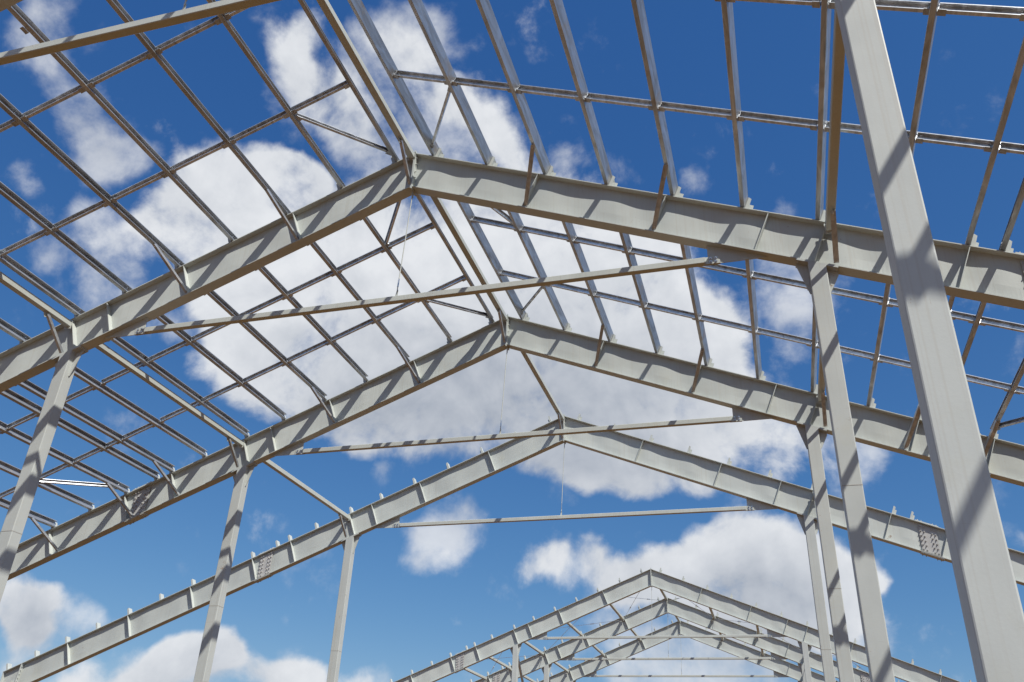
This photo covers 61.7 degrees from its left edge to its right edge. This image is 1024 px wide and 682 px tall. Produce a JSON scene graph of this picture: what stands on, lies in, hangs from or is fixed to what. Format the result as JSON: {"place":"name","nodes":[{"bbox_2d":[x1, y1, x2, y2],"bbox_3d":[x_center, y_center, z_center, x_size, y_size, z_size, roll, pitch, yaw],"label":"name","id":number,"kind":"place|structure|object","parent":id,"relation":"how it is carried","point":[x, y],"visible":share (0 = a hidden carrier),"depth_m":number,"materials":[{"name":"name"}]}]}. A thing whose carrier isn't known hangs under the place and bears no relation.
{"place":"outdoors","nodes":[
{"label":"outdoors","id":0,"kind":"place"},
{"bbox_2d":[0,0,22,11],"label":"rafter","id":1,"kind":"object","parent":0,"point":[5,4],"depth_m":10.74,"materials":[{"name":"grey paint"}]},
{"bbox_2d":[0,0,279,64],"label":"tie beam","id":2,"kind":"structure","parent":1,"relation":"attached to","point":[184,15],"depth_m":9.50,"materials":[{"name":"grey metal"}]},
{"bbox_2d":[0,0,1023,681],"label":"sky","id":3,"kind":"structure","parent":0,"point":[418,596],"materials":[{"name":"blue"}]},
{"bbox_3d":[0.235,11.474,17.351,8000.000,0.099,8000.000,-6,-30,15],"label":"ground","id":4,"kind":"structure","parent":0,"visible":0},
{"bbox_2d":[0,345,87,601],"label":"steel column","id":5,"kind":"structure","parent":4,"relation":"on","point":[12,529],"depth_m":14.84,"materials":[{"name":"grey metal"}]},
{"bbox_2d":[0,150,414,392],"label":"rafter","id":6,"kind":"object","parent":5,"relation":"on","point":[129,313],"visible":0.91,"depth_m":15.92,"materials":[{"name":"grey paint"}]},
{"bbox_2d":[0,271,72,328],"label":"long beam","id":7,"kind":"structure","parent":6,"relation":"attached to","point":[30,297],"depth_m":15.41,"materials":[{"name":"metal"}]},
{"bbox_2d":[0,255,82,315],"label":"purlin","id":8,"kind":"object","parent":6,"relation":"on","point":[37,282],"visible":1,"depth_m":15.49,"materials":[{"name":"metal"}]},
{"bbox_2d":[0,229,49,257],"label":"purlin bridging","id":9,"kind":"object","parent":8,"relation":"attached to","point":[23,242],"visible":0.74,"depth_m":14.66,"materials":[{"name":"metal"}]},
{"bbox_2d":[0,181,129,292],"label":"purlin","id":10,"kind":"object","parent":6,"relation":"attached to","point":[20,203],"visible":1,"depth_m":14.84,"materials":[{"name":"metal"}]},
{"bbox_2d":[52,200,108,231],"bbox_3d":[-7.348,-2.154,14.579,1.054,0.560,0.087,-6,-30,15],"label":"purlin bridging","id":11,"kind":"object","parent":10,"relation":"attached to","point":[79,215],"visible":0.88,"depth_m":14.59,"materials":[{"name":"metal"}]},
{"bbox_2d":[0,421,129,493],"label":"purlin","id":12,"kind":"object","parent":6,"relation":"attached to","point":[57,454],"visible":0.94,"depth_m":19.87,"materials":[{"name":"metal"}]},
{"bbox_2d":[0,94,181,267],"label":"purlin","id":13,"kind":"object","parent":6,"relation":"attached to","point":[46,142],"visible":1,"depth_m":14.02,"materials":[{"name":"metal"}]},
{"bbox_2d":[20,85,85,121],"bbox_3d":[-6.877,-3.583,12.839,1.064,0.564,0.087,-6,-30,15],"label":"purlin bridging","id":14,"kind":"object","parent":13,"relation":"attached to","point":[50,103],"visible":0.94,"depth_m":12.84,"materials":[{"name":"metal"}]},
{"bbox_2d":[110,170,167,202],"bbox_3d":[-6.319,-2.632,14.508,1.064,0.564,0.087,-6,-30,15],"label":"purlin bridging","id":15,"kind":"object","parent":13,"relation":"attached to","point":[138,186],"visible":0.95,"depth_m":14.52,"materials":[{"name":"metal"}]},
{"bbox_2d":[15,380,174,471],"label":"purlin","id":16,"kind":"object","parent":6,"relation":"attached to","point":[35,389],"visible":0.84,"depth_m":19.27,"materials":[{"name":"metal"}]},
{"bbox_2d":[26,336,206,456],"bbox_3d":[-8.474,1.428,18.944,0.143,0.246,5.992,-6,-30,15],"label":"purlin","id":17,"kind":"object","parent":6,"relation":"attached to","point":[85,377],"visible":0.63,"depth_m":19.18,"materials":[{"name":"metal"}]},
{"bbox_2d":[7,4,234,240],"bbox_3d":[-6.068,-3.320,13.656,0.143,0.246,5.992,-6,-30,15],"label":"purlin","id":18,"kind":"object","parent":6,"relation":"attached to","point":[60,57],"visible":1,"depth_m":13.38,"materials":[{"name":"metal"}]},
{"bbox_2d":[87,51,153,88],"bbox_3d":[-5.842,-4.064,12.768,1.064,0.564,0.087,-6,-30,15],"label":"purlin bridging","id":19,"kind":"object","parent":18,"relation":"attached to","point":[96,80],"visible":0.9,"depth_m":12.77,"materials":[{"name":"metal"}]},
{"bbox_2d":[169,141,227,173],"bbox_3d":[-5.285,-3.112,14.436,1.064,0.564,0.087,-6,-30,15],"label":"purlin bridging","id":20,"kind":"object","parent":18,"relation":"attached to","point":[197,157],"visible":0.94,"depth_m":14.45,"materials":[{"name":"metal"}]},
{"bbox_2d":[80,310,249,436],"bbox_3d":[-7.391,0.925,18.868,0.143,0.246,5.992,-6,-30,15],"label":"purlin","id":21,"kind":"object","parent":6,"relation":"attached to","point":[126,346],"visible":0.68,"depth_m":18.91,"materials":[{"name":"metal"}]},
{"bbox_2d":[106,0,288,214],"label":"purlin","id":22,"kind":"object","parent":6,"relation":"attached to","point":[146,42],"visible":1,"depth_m":13.60,"materials":[{"name":"metal"}]},
{"bbox_2d":[154,16,221,54],"bbox_3d":[-4.803,-4.546,12.696,1.074,0.568,0.087,-6,-30,15],"label":"purlin bridging","id":23,"kind":"object","parent":22,"relation":"attached to","point":[193,31],"visible":0.96,"depth_m":12.70,"materials":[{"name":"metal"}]},
{"bbox_2d":[229,110,288,144],"bbox_3d":[-4.246,-3.594,14.364,1.074,0.568,0.087,-6,-30,15],"label":"purlin bridging","id":24,"kind":"object","parent":22,"relation":"attached to","point":[235,138],"visible":0.94,"depth_m":14.38,"materials":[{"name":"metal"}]},
{"bbox_2d":[127,287,285,419],"bbox_3d":[-6.454,0.490,18.803,0.143,0.246,5.992,-6,-30,15],"label":"purlin","id":25,"kind":"object","parent":6,"relation":"attached to","point":[220,364],"visible":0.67,"depth_m":18.98,"materials":[{"name":"metal"}]},
{"bbox_2d":[179,261,326,400],"bbox_3d":[-5.430,0.015,18.733,0.143,0.246,5.992,-6,-30,15],"label":"purlin","id":26,"kind":"object","parent":6,"relation":"attached to","point":[221,302],"visible":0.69,"depth_m":18.81,"materials":[{"name":"metal"}]},
{"bbox_2d":[206,0,343,187],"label":"purlin","id":27,"kind":"object","parent":6,"relation":"attached to","point":[246,50],"visible":1,"depth_m":13.94,"materials":[{"name":"metal"}]},
{"bbox_2d":[290,80,349,114],"bbox_3d":[-3.212,-4.074,14.292,1.054,0.560,0.087,-6,-30,15],"label":"purlin bridging","id":28,"kind":"object","parent":27,"relation":"attached to","point":[296,108],"visible":0.96,"depth_m":14.30,"materials":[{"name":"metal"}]},
{"bbox_2d":[233,236,368,381],"bbox_3d":[-4.396,-0.465,18.661,0.143,0.246,5.992,-6,-30,15],"label":"purlin","id":29,"kind":"object","parent":6,"relation":"attached to","point":[292,300],"visible":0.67,"depth_m":18.79,"materials":[{"name":"metal"}]},
{"bbox_2d":[298,0,398,161],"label":"purlin","id":30,"kind":"object","parent":6,"relation":"attached to","point":[327,44],"visible":1,"depth_m":14.08,"materials":[{"name":"metal"}]},
{"bbox_2d":[295,113,390,155],"bbox_3d":[-2.923,-3.626,15.063,1.954,0.519,0.082,26,-37,-35],"label":"roof brace","id":31,"kind":"object","parent":30,"relation":"attached to","point":[299,117],"visible":0.94,"depth_m":15.01,"materials":[{"name":"metal"}]},
{"bbox_2d":[287,210,409,361],"bbox_3d":[-3.361,-0.945,18.589,0.143,0.246,5.992,-6,-30,15],"label":"purlin","id":32,"kind":"object","parent":6,"relation":"attached to","point":[345,282],"visible":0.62,"depth_m":18.39,"materials":[{"name":"metal"}]},
{"bbox_2d":[342,184,452,341],"bbox_3d":[-2.317,-1.430,18.517,0.143,0.246,5.992,-6,-30,15],"label":"purlin","id":33,"kind":"object","parent":6,"relation":"attached to","point":[376,234],"visible":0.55,"depth_m":18.43,"materials":[{"name":"metal"}]},
{"bbox_2d":[134,256,720,335],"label":"tie beam","id":34,"kind":"structure","parent":6,"relation":"attached to","point":[599,274],"depth_m":14.13,"materials":[{"name":"grey metal"}]},
{"bbox_2d":[398,158,494,322],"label":"purlin","id":35,"kind":"object","parent":6,"relation":"attached to","point":[446,242],"visible":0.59,"depth_m":18.33,"materials":[{"name":"metal"}]},
{"bbox_2d":[193,462,257,681],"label":"steel column","id":36,"kind":"structure","parent":4,"relation":"on","point":[241,475],"depth_m":19.60,"materials":[{"name":"grey metal"}]},
{"bbox_2d":[7,318,506,580],"bbox_3d":[-8.899,3.838,21.307,18.049,8.058,0.240,-6,-30,15],"label":"rafter","id":37,"kind":"object","parent":36,"relation":"on","point":[290,435],"visible":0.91,"depth_m":21.08,"materials":[{"name":"grey paint"}]},
{"bbox_2d":[0,460,93,509],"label":"purlin","id":38,"kind":"object","parent":37,"relation":"attached to","point":[49,487],"visible":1,"depth_m":20.57,"materials":[{"name":"metal"}]},
{"bbox_2d":[0,389,159,479],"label":"purlin","id":39,"kind":"object","parent":37,"relation":"on","point":[22,401],"visible":0.97,"depth_m":19.31,"materials":[{"name":"metal"}]},
{"bbox_2d":[95,343,243,447],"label":"long beam","id":40,"kind":"structure","parent":37,"relation":"attached to","point":[148,379],"depth_m":18.64,"materials":[{"name":"metal"}]},
{"bbox_2d":[263,460,349,520],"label":"long beam","id":41,"kind":"structure","parent":37,"relation":"attached to","point":[301,485],"depth_m":23.92,"materials":[{"name":"metal"}]},
{"bbox_2d":[430,196,507,321],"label":"long beam","id":42,"kind":"structure","parent":37,"relation":"attached to","point":[450,223],"depth_m":18.27,"materials":[{"name":"metal"}]},
{"bbox_2d":[295,415,741,454],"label":"tie beam","id":43,"kind":"structure","parent":37,"relation":"attached to","point":[674,423],"depth_m":19.17,"materials":[{"name":"grey metal"}]},
{"bbox_2d":[327,533,361,681],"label":"steel column","id":44,"kind":"structure","parent":4,"relation":"on","point":[349,544],"depth_m":24.86,"materials":[{"name":"grey metal"}]},
{"bbox_2d":[3,414,563,681],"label":"rafter","id":45,"kind":"object","parent":44,"relation":"on","point":[387,511],"visible":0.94,"depth_m":26.25,"materials":[{"name":"grey paint"}]},
{"bbox_2d":[520,351,563,420],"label":"long beam","id":46,"kind":"structure","parent":45,"relation":"attached to","point":[536,373],"depth_m":23.70,"materials":[{"name":"metal"}]},
{"bbox_2d":[393,506,753,527],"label":"tie beam","id":47,"kind":"structure","parent":45,"relation":"attached to","point":[600,515],"depth_m":24.22,"materials":[{"name":"grey metal"}]},
{"bbox_2d":[510,643,521,681],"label":"steel column","id":48,"kind":"structure","parent":4,"relation":"on","point":[515,650],"depth_m":40.64,"materials":[{"name":"metal"}]},
{"bbox_2d":[390,568,650,681],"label":"rafter","id":49,"kind":"object","parent":48,"relation":"on","point":[538,628],"visible":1,"depth_m":41.19,"materials":[{"name":"grey paint"}]},
{"bbox_2d":[543,634,771,639],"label":"tie beam","id":50,"kind":"structure","parent":49,"relation":"attached to","point":[668,636],"depth_m":39.34,"materials":[{"name":"metal"}]},
{"bbox_2d":[541,663,551,681],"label":"steel column","id":51,"kind":"structure","parent":4,"relation":"on","point":[546,669],"depth_m":45.86,"materials":[{"name":"metal"}]},
{"bbox_2d":[470,597,667,681],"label":"rafter","id":52,"kind":"object","parent":51,"relation":"on","point":[568,649],"visible":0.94,"depth_m":46.12,"materials":[{"name":"grey paint"}]},
{"bbox_2d":[571,655,774,660],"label":"tie beam","id":53,"kind":"structure","parent":52,"relation":"attached to","point":[720,658],"depth_m":44.19,"materials":[{"name":"metal"}]},
{"bbox_2d":[798,663,805,681],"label":"steel column","id":54,"kind":"structure","parent":4,"relation":"on","point":[801,667],"depth_m":42.42,"materials":[{"name":"metal"}]},
{"bbox_2d":[667,596,898,681],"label":"rafter","id":55,"kind":"object","parent":54,"relation":"on","point":[778,649],"visible":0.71,"depth_m":43.86,"materials":[{"name":"grey paint"}]},
{"bbox_2d":[797,640,811,681],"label":"steel column","id":56,"kind":"structure","parent":4,"relation":"on","point":[805,648],"depth_m":37.21,"materials":[{"name":"metal"}]},
{"bbox_2d":[651,568,970,681],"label":"rafter","id":57,"kind":"object","parent":56,"relation":"on","point":[774,625],"visible":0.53,"depth_m":38.39,"materials":[{"name":"grey paint"}]},
{"bbox_2d":[797,513,835,681],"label":"steel column","id":58,"kind":"structure","parent":4,"relation":"on","point":[809,525],"depth_m":21.41,"materials":[{"name":"grey metal"}]},
{"bbox_2d":[564,413,1023,585],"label":"rafter","id":59,"kind":"object","parent":58,"relation":"on","point":[757,491],"visible":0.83,"depth_m":23.21,"materials":[{"name":"grey paint"}]},
{"bbox_2d":[796,422,854,681],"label":"steel column","id":60,"kind":"structure","parent":4,"relation":"on","point":[813,438],"depth_m":16.16,"materials":[{"name":"grey metal"}]},
{"bbox_2d":[506,313,1023,486],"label":"rafter","id":61,"kind":"object","parent":60,"relation":"on","point":[748,398],"visible":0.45,"depth_m":18.32,"materials":[{"name":"grey paint"}]},
{"bbox_2d":[680,244,709,365],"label":"purlin","id":62,"kind":"object","parent":61,"relation":"attached to","point":[690,274],"visible":0.59,"depth_m":16.58,"materials":[{"name":"metal"}]},
{"bbox_2d":[629,247,682,261],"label":"purlin bridging","id":63,"kind":"object","parent":62,"relation":"attached to","point":[652,254],"visible":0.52,"depth_m":15.73,"materials":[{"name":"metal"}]},
{"bbox_2d":[795,258,894,681],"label":"steel column","id":64,"kind":"structure","parent":4,"relation":"on","point":[819,279],"depth_m":10.82,"materials":[{"name":"grey metal"}]},
{"bbox_2d":[411,148,1023,309],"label":"rafter","id":65,"kind":"object","parent":64,"relation":"on","point":[731,233],"visible":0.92,"depth_m":13.30,"materials":[{"name":"grey paint"}]},
{"bbox_2d":[316,0,415,160],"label":"long beam","id":66,"kind":"structure","parent":65,"relation":"attached to","point":[348,46],"depth_m":13.98,"materials":[{"name":"grey metal"}]},
{"bbox_2d":[347,0,438,155],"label":"purlin","id":67,"kind":"object","parent":65,"relation":"attached to","point":[361,13],"visible":1,"depth_m":13.94,"materials":[{"name":"metal"}]},
{"bbox_2d":[408,0,492,164],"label":"purlin","id":68,"kind":"object","parent":65,"relation":"attached to","point":[433,40],"visible":1,"depth_m":13.42,"materials":[{"name":"metal"}]},
{"bbox_2d":[393,70,446,84],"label":"purlin bridging","id":69,"kind":"object","parent":68,"relation":"attached to","point":[398,74],"visible":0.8,"depth_m":13.85,"materials":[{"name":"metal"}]},
{"bbox_2d":[457,201,525,319],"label":"purlin","id":70,"kind":"object","parent":65,"relation":"attached to","point":[476,228],"visible":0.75,"depth_m":18.37,"materials":[{"name":"metal"}]},
{"bbox_2d":[476,0,550,174],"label":"purlin","id":71,"kind":"object","parent":65,"relation":"attached to","point":[496,36],"visible":1,"depth_m":12.86,"materials":[{"name":"metal"}]},
{"bbox_2d":[451,77,510,92],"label":"purlin bridging","id":72,"kind":"object","parent":71,"relation":"attached to","point":[456,81],"visible":0.78,"depth_m":13.35,"materials":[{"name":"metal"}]},
{"bbox_2d":[507,211,567,329],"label":"purlin","id":73,"kind":"object","parent":65,"relation":"attached to","point":[517,222],"visible":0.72,"depth_m":17.92,"materials":[{"name":"metal"}]},
{"bbox_2d":[549,0,611,184],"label":"purlin","id":74,"kind":"object","parent":65,"relation":"attached to","point":[565,32],"visible":1,"depth_m":12.32,"materials":[{"name":"metal"}]},
{"bbox_2d":[515,84,578,100],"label":"purlin bridging","id":75,"kind":"object","parent":74,"relation":"attached to","point":[545,91],"visible":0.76,"depth_m":12.86,"materials":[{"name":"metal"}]},
{"bbox_2d":[562,222,613,341],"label":"purlin","id":76,"kind":"object","parent":65,"relation":"attached to","point":[582,264],"visible":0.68,"depth_m":17.61,"materials":[{"name":"metal"}]},
{"bbox_2d":[619,232,660,352],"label":"purlin","id":77,"kind":"object","parent":65,"relation":"attached to","point":[637,278],"visible":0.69,"depth_m":17.15,"materials":[{"name":"metal"}]},
{"bbox_2d":[573,236,624,252],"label":"purlin bridging","id":78,"kind":"object","parent":77,"relation":"attached to","point":[598,243],"visible":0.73,"depth_m":16.20,"materials":[{"name":"metal"}]},
{"bbox_2d":[631,0,677,195],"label":"purlin","id":79,"kind":"object","parent":65,"relation":"attached to","point":[639,12],"visible":1,"depth_m":11.77,"materials":[{"name":"metal"}]},
{"bbox_2d":[584,93,652,109],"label":"purlin bridging","id":80,"kind":"object","parent":79,"relation":"attached to","point":[618,100],"visible":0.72,"depth_m":12.37,"materials":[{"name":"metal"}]},
{"bbox_2d":[721,0,747,207],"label":"purlin","id":81,"kind":"object","parent":65,"relation":"attached to","point":[730,44],"visible":1,"depth_m":11.24,"materials":[{"name":"metal"}]},
{"bbox_2d":[658,101,731,119],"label":"purlin bridging","id":82,"kind":"object","parent":81,"relation":"attached to","point":[694,109],"visible":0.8,"depth_m":11.89,"materials":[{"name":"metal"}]},
{"bbox_2d":[737,111,817,130],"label":"purlin bridging","id":83,"kind":"object","parent":81,"relation":"attached to","point":[811,124],"visible":0.94,"depth_m":11.40,"materials":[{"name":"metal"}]},
{"bbox_2d":[745,259,761,378],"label":"purlin","id":84,"kind":"object","parent":65,"relation":"attached to","point":[753,309],"visible":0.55,"depth_m":16.06,"materials":[{"name":"metal"}]},
{"bbox_2d":[699,314,751,332],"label":"purlin bridging","id":85,"kind":"object","parent":84,"relation":"attached to","point":[726,323],"visible":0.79,"depth_m":16.89,"materials":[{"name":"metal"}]},
{"bbox_2d":[751,271,807,289],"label":"purlin bridging","id":86,"kind":"object","parent":84,"relation":"attached to","point":[777,279],"visible":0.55,"depth_m":14.77,"materials":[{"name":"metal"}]},
{"bbox_2d":[756,327,811,346],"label":"purlin bridging","id":87,"kind":"object","parent":84,"relation":"attached to","point":[785,336],"visible":0.93,"depth_m":16.41,"materials":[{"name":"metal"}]},
{"bbox_2d":[810,309,817,391],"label":"purlin","id":88,"kind":"object","parent":65,"relation":"attached to","point":[814,355],"visible":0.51,"depth_m":16.48,"materials":[{"name":"metal"}]},
{"bbox_2d":[815,0,830,219],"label":"purlin","id":89,"kind":"object","parent":65,"relation":"attached to","point":[825,30],"visible":1,"depth_m":10.71,"materials":[{"name":"metal"}]},
{"bbox_2d":[824,6,844,233],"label":"long beam","id":90,"kind":"structure","parent":65,"relation":"attached to","point":[838,64],"depth_m":10.59,"materials":[{"name":"grey metal"}]},
{"bbox_2d":[866,284,890,406],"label":"purlin","id":91,"kind":"object","parent":65,"relation":"attached to","point":[880,334],"visible":0.55,"depth_m":15.02,"materials":[{"name":"metal"}]},
{"bbox_2d":[831,287,882,304],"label":"purlin bridging","id":92,"kind":"object","parent":91,"relation":"attached to","point":[857,295],"visible":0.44,"depth_m":14.22,"materials":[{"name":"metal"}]},
{"bbox_2d":[909,0,939,155],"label":"purlin","id":93,"kind":"object","parent":65,"relation":"attached to","point":[929,38],"visible":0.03,"depth_m":9.67,"materials":[{"name":"metal"}]},
{"bbox_2d":[828,0,930,14],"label":"purlin bridging","id":94,"kind":"object","parent":93,"relation":"attached to","point":[923,7],"visible":0.75,"depth_m":9.16,"materials":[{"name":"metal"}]},
{"bbox_2d":[962,242,1001,365],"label":"purlin","id":95,"kind":"object","parent":65,"relation":"attached to","point":[979,314],"visible":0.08,"depth_m":13.62,"materials":[{"name":"metal"}]},
{"bbox_2d":[979,316,1023,332],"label":"purlin bridging","id":96,"kind":"object","parent":95,"relation":"attached to","point":[1003,324],"visible":0.91,"depth_m":13.31,"materials":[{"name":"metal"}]},
{"bbox_2d":[965,37,1023,244],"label":"purlin","id":97,"kind":"object","parent":65,"relation":"attached to","point":[1003,119],"visible":1,"depth_m":10.08,"materials":[{"name":"metal"}]},
{"bbox_2d":[915,132,993,151],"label":"purlin bridging","id":98,"kind":"object","parent":97,"relation":"attached to","point":[966,142],"visible":0.97,"depth_m":10.49,"materials":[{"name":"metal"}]},
{"bbox_2d":[936,2,1023,20],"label":"purlin bridging","id":99,"kind":"object","parent":97,"relation":"attached to","point":[944,9],"visible":1,"depth_m":8.84,"materials":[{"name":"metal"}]},
{"bbox_2d":[990,358,1023,428],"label":"purlin","id":100,"kind":"object","parent":65,"relation":"attached to","point":[1009,395],"visible":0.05,"depth_m":14.80,"materials":[{"name":"metal"}]},
{"bbox_2d":[1000,178,1023,250],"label":"purlin","id":101,"kind":"object","parent":65,"relation":"attached to","point":[1013,218],"visible":1,"depth_m":11.11,"materials":[{"name":"metal"}]},
{"bbox_2d":[834,0,1023,681],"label":"steel column","id":102,"kind":"structure","parent":4,"relation":"on","point":[991,604],"depth_m":5.07,"materials":[{"name":"grey metal"}]},
{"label":"steel column","id":103,"kind":"object","parent":4,"relation":"on","visible":0},
{"bbox_2d":[530,620,679,681],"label":"rafter","id":104,"kind":"object","parent":103,"relation":"on","point":[589,668],"visible":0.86,"depth_m":51.08,"materials":[{"name":"grey paint"}]},
{"bbox_2d":[594,673,776,676],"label":"tie beam","id":105,"kind":"structure","parent":104,"relation":"attached to","point":[681,675],"depth_m":49.44,"materials":[{"name":"metal"}]},
{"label":"steel column","id":106,"kind":"object","parent":4,"relation":"on","visible":0},
{"bbox_2d":[680,621,838,681],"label":"rafter","id":107,"kind":"object","parent":106,"relation":"on","point":[782,668],"visible":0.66,"depth_m":49.14,"materials":[{"name":"grey paint"}]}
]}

